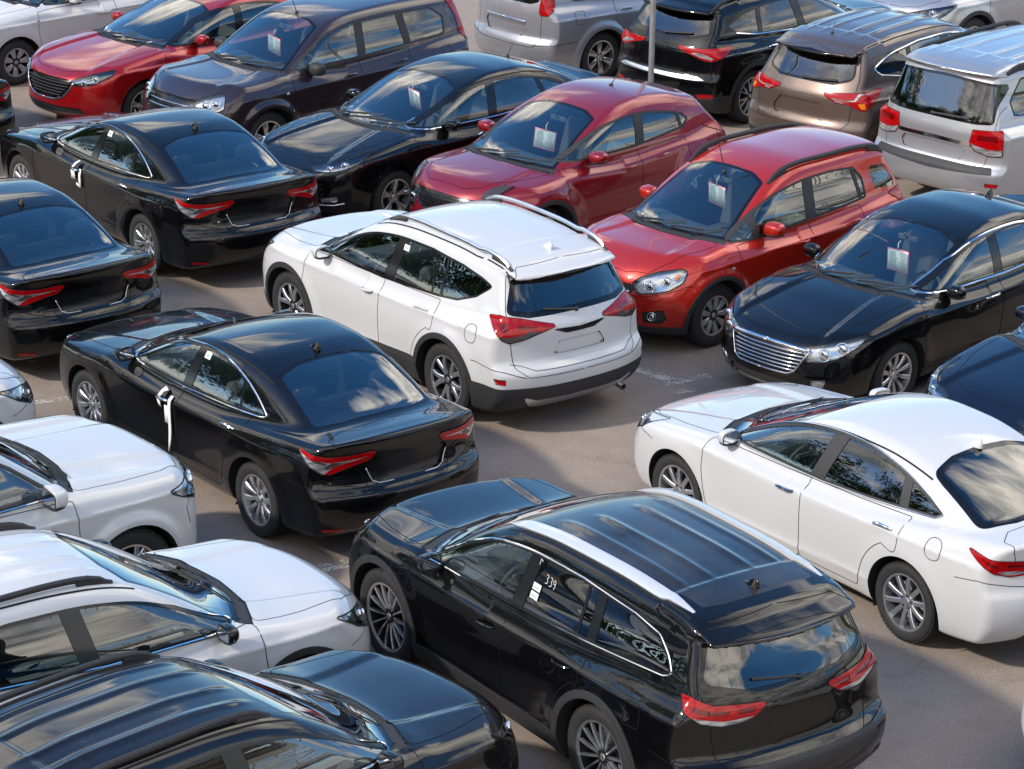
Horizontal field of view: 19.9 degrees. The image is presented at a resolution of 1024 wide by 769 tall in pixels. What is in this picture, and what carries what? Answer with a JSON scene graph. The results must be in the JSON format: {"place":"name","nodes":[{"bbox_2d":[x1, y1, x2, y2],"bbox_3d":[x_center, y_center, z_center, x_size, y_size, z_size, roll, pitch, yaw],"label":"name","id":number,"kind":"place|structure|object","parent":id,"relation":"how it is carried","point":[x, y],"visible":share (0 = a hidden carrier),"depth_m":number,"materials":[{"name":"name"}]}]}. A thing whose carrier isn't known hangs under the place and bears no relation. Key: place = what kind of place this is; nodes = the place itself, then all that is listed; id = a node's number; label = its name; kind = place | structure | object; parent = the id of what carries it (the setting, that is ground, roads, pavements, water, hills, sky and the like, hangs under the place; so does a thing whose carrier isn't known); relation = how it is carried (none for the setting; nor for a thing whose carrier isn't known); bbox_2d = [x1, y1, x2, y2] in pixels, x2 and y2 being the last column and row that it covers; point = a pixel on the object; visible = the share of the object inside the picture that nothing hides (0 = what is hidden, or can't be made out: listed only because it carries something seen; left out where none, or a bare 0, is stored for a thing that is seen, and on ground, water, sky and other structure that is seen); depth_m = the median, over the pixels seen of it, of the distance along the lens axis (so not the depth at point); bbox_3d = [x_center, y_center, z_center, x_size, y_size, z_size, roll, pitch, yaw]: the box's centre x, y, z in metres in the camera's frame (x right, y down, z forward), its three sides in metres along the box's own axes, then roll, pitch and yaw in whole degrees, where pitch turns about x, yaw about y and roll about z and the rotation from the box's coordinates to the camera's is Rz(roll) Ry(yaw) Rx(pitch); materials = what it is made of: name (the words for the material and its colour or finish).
{"place":"outdoors","nodes":[
{"label":"outdoors","id":0,"kind":"place"},
{"bbox_2d":[0,0,1023,768],"bbox_3d":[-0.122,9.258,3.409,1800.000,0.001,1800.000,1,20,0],"label":"ground","id":1,"kind":"structure","parent":0,"point":[948,702],"depth_m":26.28,"materials":[{"name":"grey asphalt"}]},
{"bbox_2d":[0,79,14,143],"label":"sedan","id":2,"kind":"object","parent":1,"relation":"on","point":[7,118],"visible":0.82,"depth_m":35.33,"materials":[{"name":"black paint"}]},
{"bbox_2d":[0,358,35,424],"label":"crossover","id":3,"kind":"object","parent":1,"relation":"on","point":[17,402],"visible":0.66,"depth_m":25.67,"materials":[{"name":"white paint"}]},
{"bbox_2d":[35,396,68,403],"bbox_3d":[-4.462,0.157,27.956,0.528,0.001,0.100,-8,22,-23],"label":"road marking","id":4,"kind":"object","parent":1,"relation":"on","point":[47,401],"visible":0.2,"depth_m":27.94,"materials":[{"name":"grey paint"}]},
{"bbox_2d":[0,177,161,359],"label":"sedan","id":5,"kind":"object","parent":1,"relation":"on","point":[67,270],"visible":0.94,"depth_m":28.55,"materials":[{"name":"black paint"}]},
{"bbox_2d":[0,415,196,557],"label":"crossover","id":6,"kind":"object","parent":1,"relation":"on","point":[114,486],"visible":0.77,"depth_m":23.12,"materials":[{"name":"white paint"}]},
{"bbox_2d":[0,467,40,509],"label":"side window","id":7,"kind":"structure","parent":6,"relation":"in","point":[1,467],"depth_m":22.40,"materials":[{"name":"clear glass"}]},
{"bbox_2d":[0,464,43,513],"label":"window frame","id":8,"kind":"structure","parent":6,"relation":"in","point":[39,500],"depth_m":22.38,"materials":[{"name":"black rubber"}]},
{"bbox_2d":[0,501,80,536],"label":"front door","id":9,"kind":"structure","parent":6,"relation":"in","point":[66,520],"depth_m":22.48,"materials":[{"name":"white paint"}]},
{"bbox_2d":[0,0,196,84],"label":"hatchback","id":10,"kind":"object","parent":1,"relation":"on","point":[28,28],"visible":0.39,"depth_m":39.31,"materials":[{"name":"white paint"}]},
{"bbox_2d":[0,106,321,272],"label":"sedan","id":11,"kind":"object","parent":1,"relation":"on","point":[187,187],"visible":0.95,"depth_m":31.62,"materials":[{"name":"black paint"}]},
{"bbox_2d":[70,160,80,187],"bbox_3d":[-4.829,-2.346,32.440,0.100,0.293,0.213,-14,25,-34],"label":"paper strip","id":12,"kind":"object","parent":11,"relation":"hanging from","point":[73,175],"visible":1,"depth_m":32.42,"materials":[{"name":"white paper"}]},
{"bbox_2d":[27,0,310,116],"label":"hatchback","id":13,"kind":"object","parent":1,"relation":"on","point":[116,63],"visible":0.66,"depth_m":37.26,"materials":[{"name":"red paint"}]},
{"bbox_2d":[0,522,370,704],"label":"crossover","id":14,"kind":"object","parent":1,"relation":"on","point":[67,601],"visible":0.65,"depth_m":20.84,"materials":[{"name":"white paint"}]},
{"bbox_2d":[0,614,79,685],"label":"side window","id":15,"kind":"structure","parent":14,"relation":"in","point":[42,647],"depth_m":19.79,"materials":[{"name":"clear glass"}]},
{"bbox_2d":[0,667,96,704],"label":"rear door","id":16,"kind":"structure","parent":14,"relation":"in","point":[4,691],"depth_m":19.76,"materials":[{"name":"white paint"}]},
{"bbox_2d":[0,601,232,689],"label":"window frame","id":17,"kind":"structure","parent":14,"relation":"in","point":[73,622],"depth_m":20.00,"materials":[{"name":"silver metal"}]},
{"bbox_2d":[88,553,145,647],"bbox_3d":[-3.312,1.695,21.806,1.306,0.768,0.220,-14,25,-34],"label":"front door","id":18,"kind":"structure","parent":14,"relation":"in","point":[92,634],"depth_m":22.05,"materials":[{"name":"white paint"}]},
{"bbox_2d":[80,605,229,657],"bbox_3d":[-2.457,1.632,20.337,1.175,0.399,0.150,-14,25,-34],"label":"side window","id":19,"kind":"structure","parent":14,"relation":"in","point":[145,605],"depth_m":20.44,"materials":[{"name":"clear glass"}]},
{"bbox_2d":[99,623,268,673],"bbox_3d":[-2.312,2.178,20.530,1.306,0.768,0.220,-14,25,-34],"label":"front door","id":20,"kind":"structure","parent":14,"relation":"in","point":[248,654],"depth_m":20.64,"materials":[{"name":"white paint"}]},
{"bbox_2d":[0,650,518,768],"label":"crossover","id":21,"kind":"object","parent":1,"relation":"on","point":[346,709],"visible":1,"depth_m":18.72,"materials":[{"name":"black paint"}]},
{"bbox_2d":[186,756,226,768],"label":"side window","id":22,"kind":"structure","parent":21,"relation":"in","point":[217,762],"depth_m":17.94,"materials":[{"name":"black glass"}]},
{"bbox_2d":[229,671,261,692],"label":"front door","id":23,"kind":"structure","parent":21,"relation":"in","point":[256,673],"depth_m":20.19,"materials":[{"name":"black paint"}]},
{"bbox_2d":[176,734,389,768],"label":"window frame","id":24,"kind":"structure","parent":21,"relation":"in","point":[233,758],"depth_m":18.18,"materials":[{"name":"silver metal"}]},
{"bbox_2d":[242,738,386,768],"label":"side window","id":25,"kind":"structure","parent":21,"relation":"in","point":[295,738],"depth_m":18.67,"materials":[{"name":"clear glass"}]},
{"bbox_2d":[369,747,424,768],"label":"front door","id":26,"kind":"structure","parent":21,"relation":"in","point":[411,759],"depth_m":18.98,"materials":[{"name":"black paint"}]},
{"bbox_2d":[59,307,478,537],"bbox_3d":[-2.301,0.045,26.198,1.934,1.486,4.869,-14,25,-35],"label":"sedan","id":27,"kind":"object","parent":1,"relation":"on","point":[310,424],"visible":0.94,"depth_m":24.99,"materials":[{"name":"black paint"}]},
{"bbox_2d":[157,386,173,450],"bbox_3d":[-3.038,0.306,25.708,0.100,0.567,0.192,-14,25,-35],"label":"paper strip","id":28,"kind":"object","parent":27,"relation":"hanging from","point":[167,413],"visible":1,"depth_m":25.66,"materials":[{"name":"white paper"}]},
{"bbox_2d":[142,0,468,140],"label":"crossover","id":29,"kind":"object","parent":1,"relation":"on","point":[334,52],"visible":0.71,"depth_m":36.31,"materials":[{"name":"paint"}]},
{"bbox_2d":[218,40,270,60],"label":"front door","id":30,"kind":"structure","parent":29,"relation":"in","point":[258,49],"depth_m":37.27,"materials":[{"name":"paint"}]},
{"bbox_2d":[221,12,312,47],"bbox_3d":[-2.786,-4.703,37.408,2.641,0.440,0.156,-18,27,-41],"label":"window frame","id":31,"kind":"structure","parent":29,"relation":"in","point":[284,19],"depth_m":37.31,"materials":[{"name":"black plastic"}]},
{"bbox_2d":[268,29,280,56],"bbox_3d":[-2.938,-4.256,36.171,0.045,0.309,0.300,-16,30,-32],"label":"price sheet","id":32,"kind":"object","parent":29,"relation":"attached to","point":[274,44],"visible":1,"depth_m":36.17,"materials":[{"name":"white paper"}]},
{"bbox_2d":[271,32,301,63],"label":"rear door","id":33,"kind":"structure","parent":29,"relation":"in","point":[289,43],"depth_m":37.67,"materials":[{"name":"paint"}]},
{"bbox_2d":[291,60,364,117],"bbox_3d":[-2.267,-3.534,36.044,1.165,0.766,0.120,-18,28,-42],"label":"front door","id":34,"kind":"structure","parent":29,"relation":"in","point":[313,93],"depth_m":35.97,"materials":[{"name":"paint"}]},
{"bbox_2d":[289,7,443,70],"bbox_3d":[-1.785,-4.345,36.471,0.156,0.440,2.641,19,27,40],"label":"window frame","id":35,"kind":"structure","parent":29,"relation":"in","point":[357,24],"depth_m":36.39,"materials":[{"name":"black plastic"}]},
{"bbox_2d":[359,48,412,95],"bbox_3d":[-1.579,-3.780,36.707,0.856,0.787,0.112,-18,28,-42],"label":"rear door","id":36,"kind":"structure","parent":29,"relation":"in","point":[374,68],"depth_m":36.61,"materials":[{"name":"paint"}]},
{"bbox_2d":[402,8,442,41],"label":"side window","id":37,"kind":"structure","parent":29,"relation":"in","point":[424,23],"depth_m":37.10,"materials":[{"name":"black glass"}]},
{"bbox_2d":[319,558,348,570],"bbox_3d":[-1.480,1.513,24.381,0.600,0.001,0.160,-11,23,-28],"label":"road marking","id":38,"kind":"object","parent":1,"relation":"on","point":[335,567],"visible":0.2,"depth_m":24.34,"materials":[{"name":"grey paint"}]},
{"bbox_2d":[260,42,598,213],"bbox_3d":[-0.936,-3.108,34.670,4.706,1.582,2.003,-17,26,-39],"label":"sedan","id":39,"kind":"object","parent":1,"relation":"on","point":[357,152],"visible":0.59,"depth_m":33.93,"materials":[{"name":"black paint"}]},
{"bbox_2d":[408,82,421,109],"bbox_3d":[-1.135,-3.394,34.183,0.045,0.309,0.300,-17,24,-23],"label":"price sheet","id":40,"kind":"object","parent":39,"relation":"attached to","point":[414,97],"visible":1,"depth_m":34.18,"materials":[{"name":"white paper"}]},
{"bbox_2d":[263,195,641,411],"bbox_3d":[-0.700,-1.035,28.890,2.020,1.692,4.606,-14,25,-35],"label":"crossover","id":41,"kind":"object","parent":1,"relation":"on","point":[493,303],"visible":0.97,"depth_m":27.57,"materials":[{"name":"white paint"}]},
{"bbox_2d":[301,251,384,341],"bbox_3d":[-1.637,-0.851,28.779,0.220,0.768,1.306,-14,25,-35],"label":"front door","id":42,"kind":"structure","parent":41,"relation":"in","point":[345,293],"depth_m":28.69,"materials":[{"name":"white paint"}]},
{"bbox_2d":[331,234,399,274],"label":"side window","id":43,"kind":"structure","parent":41,"relation":"in","point":[332,247],"depth_m":28.76,"materials":[{"name":"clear glass"}]},
{"bbox_2d":[377,278,439,354],"bbox_3d":[-0.996,-0.547,27.944,0.121,0.789,0.896,-14,25,-35],"label":"rear door","id":44,"kind":"structure","parent":41,"relation":"in","point":[403,311],"depth_m":27.95,"materials":[{"name":"white paint"}]},
{"bbox_2d":[330,232,491,300],"bbox_3d":[-1.038,-1.189,28.014,0.172,0.440,2.652,-14,25,-35],"label":"window frame","id":45,"kind":"structure","parent":41,"relation":"in","point":[394,262],"depth_m":28.02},
{"bbox_2d":[393,242,439,290],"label":"side window","id":46,"kind":"structure","parent":41,"relation":"in","point":[409,242],"depth_m":27.95,"materials":[{"name":"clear glass"}]},
{"bbox_2d":[442,260,489,297],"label":"side window","id":47,"kind":"structure","parent":41,"relation":"in","point":[460,282],"depth_m":27.34,"materials":[{"name":"black glass"}]},
{"bbox_2d":[506,262,622,317],"bbox_3d":[0.520,-0.914,27.238,1.382,0.380,0.259,-14,25,-35],"label":"rear window","id":48,"kind":"structure","parent":41,"relation":"in","point":[595,285],"depth_m":27.17,"materials":[{"name":"black glass"}]},
{"bbox_2d":[474,0,644,75],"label":"crossover","id":49,"kind":"object","parent":1,"relation":"on","point":[585,34],"visible":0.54,"depth_m":39.37,"materials":[{"name":"grey metal"}]},
{"bbox_2d":[514,0,539,3],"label":"rear window","id":50,"kind":"structure","parent":49,"relation":"in","point":[524,1],"depth_m":39.12,"materials":[{"name":"black glass"}]},
{"bbox_2d":[613,0,644,28],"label":"rear door","id":51,"kind":"structure","parent":49,"relation":"in","point":[626,10],"depth_m":39.71,"materials":[{"name":"grey metal"}]},
{"bbox_2d":[410,69,731,233],"bbox_3d":[0.654,-2.607,33.117,4.134,1.754,2.007,-18,27,-41],"label":"hatchback","id":52,"kind":"object","parent":1,"relation":"on","point":[619,142],"visible":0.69,"depth_m":32.75,"materials":[{"name":"red paint"}]},
{"bbox_2d":[533,122,556,151],"bbox_3d":[0.377,-2.778,32.558,0.300,0.309,0.045,18,19,34],"label":"price sheet","id":53,"kind":"object","parent":52,"relation":"attached to","point":[545,139],"visible":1,"depth_m":32.55,"materials":[{"name":"white paper"}]},
{"bbox_2d":[349,478,885,768],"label":"crossover","id":54,"kind":"object","parent":1,"relation":"on","point":[656,628],"visible":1,"depth_m":20.42,"materials":[{"name":"black paint"}]},
{"bbox_2d":[404,552,510,695],"bbox_3d":[-0.409,1.788,21.647,0.161,0.775,1.266,-13,24,-32],"label":"front door","id":55,"kind":"structure","parent":54,"relation":"in","point":[458,621],"depth_m":21.57,"materials":[{"name":"black paint"}]},
{"bbox_2d":[440,542,532,601],"bbox_3d":[-0.234,1.254,21.418,0.136,0.423,1.154,-13,24,-32],"label":"side window","id":56,"kind":"structure","parent":54,"relation":"in","point":[480,542],"depth_m":21.41,"materials":[{"name":"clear glass"}]},
{"bbox_2d":[499,606,588,727],"bbox_3d":[0.212,2.100,20.789,0.135,0.796,0.956,-13,24,-32],"label":"rear door","id":57,"kind":"structure","parent":54,"relation":"in","point":[536,661],"depth_m":20.81,"materials":[{"name":"black paint"}]},
{"bbox_2d":[436,537,671,676],"bbox_3d":[0.244,1.484,20.769,0.164,0.474,2.886,-13,24,-32],"label":"window frame","id":58,"kind":"structure","parent":54,"relation":"in","point":[532,569],"depth_m":20.64,"materials":[{"name":"silver metal"}]},
{"bbox_2d":[522,559,588,632],"bbox_3d":[0.313,1.500,20.674,0.139,0.378,0.635,-13,24,-32],"label":"side window","id":59,"kind":"structure","parent":54,"relation":"in","point":[563,605],"depth_m":20.66,"materials":[{"name":"black glass"}]},
{"bbox_2d":[578,587,598,637],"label":"side window","id":60,"kind":"structure","parent":54,"relation":"in","point":[593,595],"depth_m":20.39,"materials":[{"name":"black glass"}]},
{"bbox_2d":[595,598,668,672],"bbox_3d":[0.839,1.746,19.977,0.119,0.307,0.780,-13,24,-32],"label":"side window","id":61,"kind":"structure","parent":54,"relation":"in","point":[620,631],"depth_m":20.04,"materials":[{"name":"black glass"}]},
{"bbox_2d":[699,608,856,693],"bbox_3d":[1.858,1.791,19.871,1.385,0.423,0.255,-13,24,-32],"label":"rear window","id":62,"kind":"structure","parent":54,"relation":"in","point":[818,650],"depth_m":19.79,"materials":[{"name":"black glass"}]},
{"bbox_2d":[648,0,655,82],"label":"lamp mast","id":63,"kind":"object","parent":1,"relation":"on","point":[652,40],"depth_m":35.71,"materials":[{"name":"metal"}]},
{"bbox_2d":[636,368,675,382],"bbox_3d":[1.411,-0.096,28.852,0.530,0.001,0.140,19,27,41],"label":"road marking","id":64,"kind":"object","parent":1,"relation":"on","point":[638,370],"visible":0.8,"depth_m":28.81,"materials":[{"name":"grey paint"}]},
{"bbox_2d":[675,388,695,393],"bbox_3d":[1.709,0.058,28.444,0.251,0.001,0.100,-10,23,-27],"label":"road marking","id":65,"kind":"object","parent":1,"relation":"on","point":[685,391],"visible":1,"depth_m":28.42,"materials":[{"name":"grey paint"}]},
{"bbox_2d":[664,373,711,385],"bbox_3d":[1.716,-0.047,28.730,0.542,0.001,0.130,-10,23,-28],"label":"road marking","id":66,"kind":"object","parent":1,"relation":"on","point":[685,380],"visible":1,"depth_m":28.71,"materials":[{"name":"grey paint"}]},
{"bbox_2d":[581,123,905,346],"bbox_3d":[2.371,-1.809,30.682,4.135,1.983,1.998,-18,27,-41],"label":"hatchback","id":67,"kind":"object","parent":1,"relation":"on","point":[690,264],"visible":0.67,"depth_m":30.28,"materials":[{"name":"orange paint"}]},
{"bbox_2d":[709,176,725,208],"bbox_3d":[2.136,-2.012,30.258,0.045,0.309,0.300,-14,25,-29],"label":"price sheet","id":68,"kind":"object","parent":67,"relation":"attached to","point":[717,194],"visible":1,"depth_m":30.25,"materials":[{"name":"white paper"}]},
{"bbox_2d":[617,0,891,122],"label":"crossover","id":69,"kind":"object","parent":1,"relation":"on","point":[711,56],"visible":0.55,"depth_m":37.52,"materials":[{"name":"black paint"}]},
{"bbox_2d":[636,1,712,38],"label":"rear window","id":70,"kind":"structure","parent":69,"relation":"in","point":[701,25],"depth_m":37.51,"materials":[{"name":"black glass"}]},
{"bbox_2d":[729,9,757,32],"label":"side window","id":71,"kind":"structure","parent":69,"relation":"in","point":[747,22],"depth_m":37.54,"materials":[{"name":"black glass"}]},
{"bbox_2d":[761,32,785,59],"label":"rear door","id":72,"kind":"structure","parent":69,"relation":"in","point":[769,43],"depth_m":37.75,"materials":[{"name":"black paint"}]},
{"bbox_2d":[759,0,798,31],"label":"side window","id":73,"kind":"structure","parent":69,"relation":"in","point":[780,14],"depth_m":37.94,"materials":[{"name":"black glass"}]},
{"bbox_2d":[728,0,847,34],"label":"window frame","id":74,"kind":"structure","parent":69,"relation":"in","point":[800,19],"depth_m":37.81,"materials":[{"name":"silver metal"}]},
{"bbox_2d":[797,0,846,23],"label":"side window","id":75,"kind":"structure","parent":69,"relation":"in","point":[812,10],"depth_m":38.46,"materials":[{"name":"black glass"}]},
{"bbox_2d":[634,382,1023,643],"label":"sedan","id":76,"kind":"object","parent":1,"relation":"on","point":[904,511],"visible":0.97,"depth_m":23.43,"materials":[{"name":"white paint"}]},
{"bbox_2d":[748,8,982,142],"bbox_3d":[5.013,-3.994,37.002,2.050,1.782,4.689,18,26,39],"label":"crossover","id":77,"kind":"object","parent":1,"relation":"on","point":[842,72],"visible":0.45,"depth_m":35.44,"materials":[{"name":"brown paint"}]},
{"bbox_2d":[772,42,857,84],"bbox_3d":[3.653,-3.912,35.430,1.244,0.383,0.286,18,26,39],"label":"rear window","id":78,"kind":"structure","parent":77,"relation":"in","point":[788,61],"depth_m":35.37,"materials":[{"name":"black glass"}]},
{"bbox_2d":[876,48,906,73],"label":"side window","id":79,"kind":"structure","parent":77,"relation":"in","point":[895,64],"depth_m":35.43,"materials":[{"name":"black glass"}]},
{"bbox_2d":[874,31,970,76],"bbox_3d":[5.279,-4.121,36.114,0.257,0.441,2.717,18,26,39],"label":"window frame","id":80,"kind":"structure","parent":77,"relation":"in","point":[944,34],"depth_m":35.62,"materials":[{"name":"silver metal"}]},
{"bbox_2d":[910,36,940,51],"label":"side window","id":81,"kind":"structure","parent":77,"relation":"in","point":[914,47],"depth_m":35.81,"materials":[{"name":"black glass"}]},
{"bbox_2d":[721,189,1023,396],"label":"sedan","id":82,"kind":"object","parent":1,"relation":"on","point":[856,318],"visible":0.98,"depth_m":28.41,"materials":[{"name":"black paint"}]},
{"bbox_2d":[887,240,908,273],"bbox_3d":[3.814,-1.269,28.768,0.044,0.309,0.300,-11,19,-35],"label":"price sheet","id":83,"kind":"object","parent":82,"relation":"attached to","point":[898,260],"visible":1,"depth_m":28.77,"materials":[{"name":"white paper"}]},
{"bbox_2d":[868,0,1023,30],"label":"crossover","id":84,"kind":"object","parent":1,"relation":"on","point":[971,14],"visible":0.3,"depth_m":40.43,"materials":[{"name":"silver metal"}]},
{"bbox_2d":[990,0,1023,29],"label":"front door","id":85,"kind":"structure","parent":84,"relation":"in","point":[1001,10],"depth_m":40.90,"materials":[{"name":"silver metal"}]},
{"bbox_2d":[875,20,1023,194],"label":"crossover","id":86,"kind":"object","parent":1,"relation":"on","point":[951,114],"visible":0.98,"depth_m":33.61,"materials":[{"name":"silver metal"}]},
{"bbox_2d":[890,64,1008,125],"bbox_3d":[5.038,-3.374,33.723,0.400,0.486,1.502,-18,27,-41],"label":"rear window","id":87,"kind":"structure","parent":86,"relation":"in","point":[923,90],"depth_m":33.58,"materials":[{"name":"black glass"}]},
{"bbox_2d":[1010,77,1023,117],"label":"window frame","id":88,"kind":"structure","parent":86,"relation":"in","point":[1022,115],"depth_m":33.39,"materials":[{"name":"silver metal"}]},
{"bbox_2d":[1011,79,1023,114],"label":"side window","id":89,"kind":"structure","parent":86,"relation":"in","point":[1017,102],"depth_m":33.44,"materials":[{"name":"black glass"}]},
{"bbox_2d":[925,305,1023,435],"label":"sedan","id":90,"kind":"object","parent":1,"relation":"on","point":[986,376],"visible":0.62,"depth_m":26.41,"materials":[{"name":"blue paint"}]},
{"bbox_2d":[1021,698,1023,735],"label":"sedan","id":91,"kind":"object","parent":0,"point":[1022,719],"visible":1,"depth_m":20.87,"materials":[{"name":"white paint"}]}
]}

